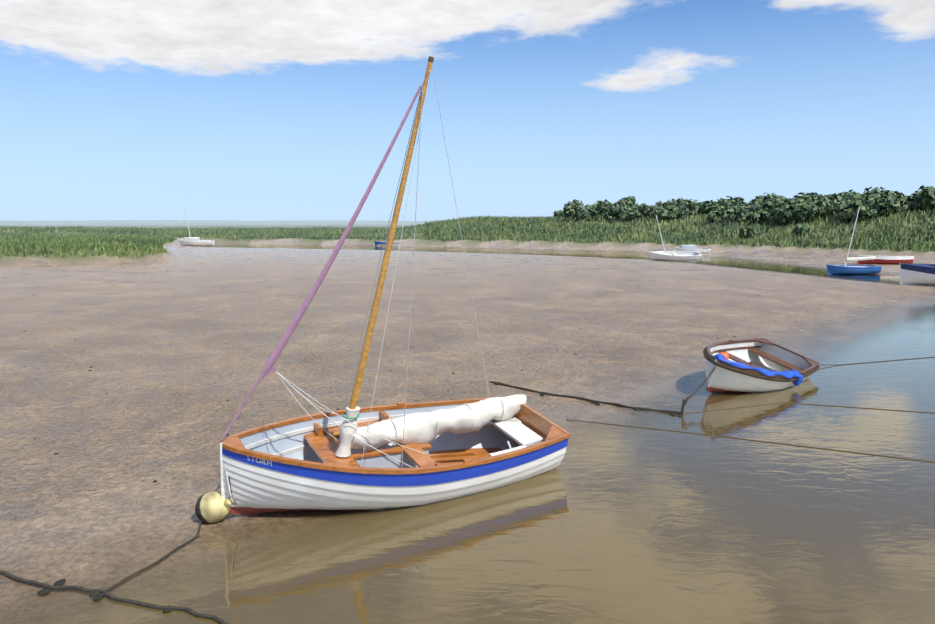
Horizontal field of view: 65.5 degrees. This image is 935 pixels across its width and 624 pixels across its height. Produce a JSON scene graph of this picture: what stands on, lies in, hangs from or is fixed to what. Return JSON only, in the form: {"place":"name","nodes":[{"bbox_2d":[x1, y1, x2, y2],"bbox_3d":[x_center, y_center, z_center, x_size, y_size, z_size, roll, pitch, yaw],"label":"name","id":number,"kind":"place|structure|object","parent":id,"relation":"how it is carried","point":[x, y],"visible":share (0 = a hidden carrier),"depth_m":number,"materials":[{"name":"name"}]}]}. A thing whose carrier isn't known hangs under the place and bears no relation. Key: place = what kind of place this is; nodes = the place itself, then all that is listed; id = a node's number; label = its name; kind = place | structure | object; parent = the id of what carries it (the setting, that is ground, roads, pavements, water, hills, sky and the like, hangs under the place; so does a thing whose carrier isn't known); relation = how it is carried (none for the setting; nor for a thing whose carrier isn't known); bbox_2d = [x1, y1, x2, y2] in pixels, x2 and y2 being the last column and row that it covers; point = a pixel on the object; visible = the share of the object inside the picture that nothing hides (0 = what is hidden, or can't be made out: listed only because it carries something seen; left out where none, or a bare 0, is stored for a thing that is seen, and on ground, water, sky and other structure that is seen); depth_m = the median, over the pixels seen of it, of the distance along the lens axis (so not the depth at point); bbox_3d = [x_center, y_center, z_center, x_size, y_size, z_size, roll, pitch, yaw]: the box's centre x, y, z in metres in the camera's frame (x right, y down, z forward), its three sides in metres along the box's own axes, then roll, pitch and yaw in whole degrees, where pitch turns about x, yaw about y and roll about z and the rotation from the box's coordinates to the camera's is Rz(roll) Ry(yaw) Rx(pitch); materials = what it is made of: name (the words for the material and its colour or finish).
{"place":"outdoors","nodes":[
{"label":"outdoors","id":0,"kind":"place"},
{"bbox_2d":[0,214,934,623],"bbox_3d":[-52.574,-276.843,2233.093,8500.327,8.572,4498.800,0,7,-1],"label":"mudflat","id":1,"kind":"structure","parent":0,"point":[114,432],"depth_m":16.17,"materials":[{"name":"brown soil"}]},
{"bbox_2d":[179,207,214,245],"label":"sailboat","id":2,"kind":"object","parent":1,"relation":"on","point":[191,241],"visible":1,"depth_m":76.06,"materials":[{"name":"metal"}]},
{"bbox_2d":[0,226,398,256],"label":"marsh grass","id":3,"kind":"structure","parent":1,"relation":"on","point":[122,245],"depth_m":66.41,"materials":[{"name":"green plant"}]},
{"bbox_2d":[0,216,687,241],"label":"distant land","id":4,"kind":"structure","parent":1,"relation":"on","point":[379,231],"depth_m":95.79,"materials":[{"name":"green plant"}]},
{"bbox_2d":[219,56,569,514],"bbox_3d":[-0.516,-0.210,7.332,3.743,4.482,1.610,-2,16,-31],"label":"sailboat","id":5,"kind":"object","parent":1,"relation":"on","point":[352,456],"visible":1,"depth_m":7.33,"materials":[{"name":"white wood"}]},
{"bbox_2d":[195,491,235,523],"bbox_3d":[-2.371,1.858,6.912,0.417,0.310,0.308,0,7,-1],"label":"mooring buoy","id":6,"kind":"object","parent":5,"relation":"attached to","point":[212,507],"visible":0.96,"depth_m":6.80,"materials":[{"name":"beige plastic"}]},
{"bbox_2d":[24,283,851,612],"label":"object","id":7,"kind":"object","parent":1,"relation":"on","point":[96,595],"visible":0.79,"depth_m":5.69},
{"bbox_2d":[0,381,934,623],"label":"mooring rope","id":8,"kind":"object","parent":1,"relation":"on","point":[135,602],"visible":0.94,"depth_m":6.33,"materials":[{"name":"brown fabric"}]},
{"bbox_2d":[650,215,701,260],"bbox_3d":[14.739,-5.211,51.408,3.528,3.301,1.332,1,19,7],"label":"sailboat","id":9,"kind":"object","parent":1,"relation":"on","point":[664,255],"visible":1,"depth_m":51.68,"materials":[{"name":"metal"}]},
{"bbox_2d":[421,208,934,251],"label":"marsh grass","id":10,"kind":"structure","parent":1,"relation":"on","point":[833,221],"depth_m":73.20,"materials":[{"name":"green plant"}]},
{"bbox_2d":[676,245,710,252],"bbox_3d":[19.665,-5.444,63.639,3.128,0.772,1.180,-1,12,-10],"label":"boat","id":11,"kind":"object","parent":1,"relation":"on","point":[692,248],"visible":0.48,"depth_m":63.19,"materials":[{"name":"white"}]},
{"bbox_2d":[553,185,934,237],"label":"trees","id":12,"kind":"object","parent":1,"relation":"on","point":[773,208],"visible":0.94,"depth_m":75.12,"materials":[{"name":"green plant"}]},
{"bbox_2d":[563,197,933,223],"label":"tree trunks","id":13,"kind":"object","parent":1,"relation":"on","point":[748,220],"depth_m":72.87,"materials":[{"name":"brown plant"}]},
{"bbox_2d":[689,357,931,398],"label":"rowing dinghy mooring lines","id":14,"kind":"object","parent":1,"relation":"on","point":[700,386],"visible":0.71,"depth_m":11.69,"materials":[{"name":"grey fabric"}]},
{"bbox_2d":[856,255,913,264],"bbox_3d":[26.193,-3.279,45.845,3.328,0.629,1.256,0,-1,1],"label":"red dinghy on bank","id":15,"kind":"object","parent":1,"relation":"on","point":[892,259],"visible":0.69,"depth_m":45.37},
{"bbox_2d":[900,263,934,285],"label":"boat","id":16,"kind":"object","parent":1,"relation":"on","point":[917,274],"visible":1,"depth_m":31.98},
{"bbox_2d":[0,244,934,623],"bbox_3d":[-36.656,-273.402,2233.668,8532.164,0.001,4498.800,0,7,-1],"label":"creek water","id":17,"kind":"structure","parent":0,"point":[622,522],"depth_m":6.58,"materials":[{"name":"brown liquid"}]},
{"bbox_2d":[374,241,393,245],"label":"boat","id":18,"kind":"object","parent":17,"relation":"on","point":[376,242],"visible":0.31,"depth_m":86.01,"materials":[{"name":"blue"}]},
{"bbox_2d":[703,338,819,392],"bbox_3d":[4.953,0.972,12.654,2.834,0.722,1.542,-4,25,-42],"label":"rowing dinghy","id":19,"kind":"object","parent":17,"relation":"on","point":[755,365],"visible":1,"depth_m":12.26,"materials":[{"name":"wood"}]},
{"bbox_2d":[826,206,881,273],"bbox_3d":[20.953,-3.866,39.398,2.928,3.682,1.104,-1,10,-5],"label":"sailboat","id":20,"kind":"object","parent":17,"relation":"on","point":[852,269],"visible":0.94,"depth_m":39.38,"materials":[{"name":"metal"}]},
{"bbox_2d":[0,0,934,220],"label":"sky","id":21,"kind":"structure","parent":0,"point":[244,110],"materials":[{"name":"blue"}]}
]}

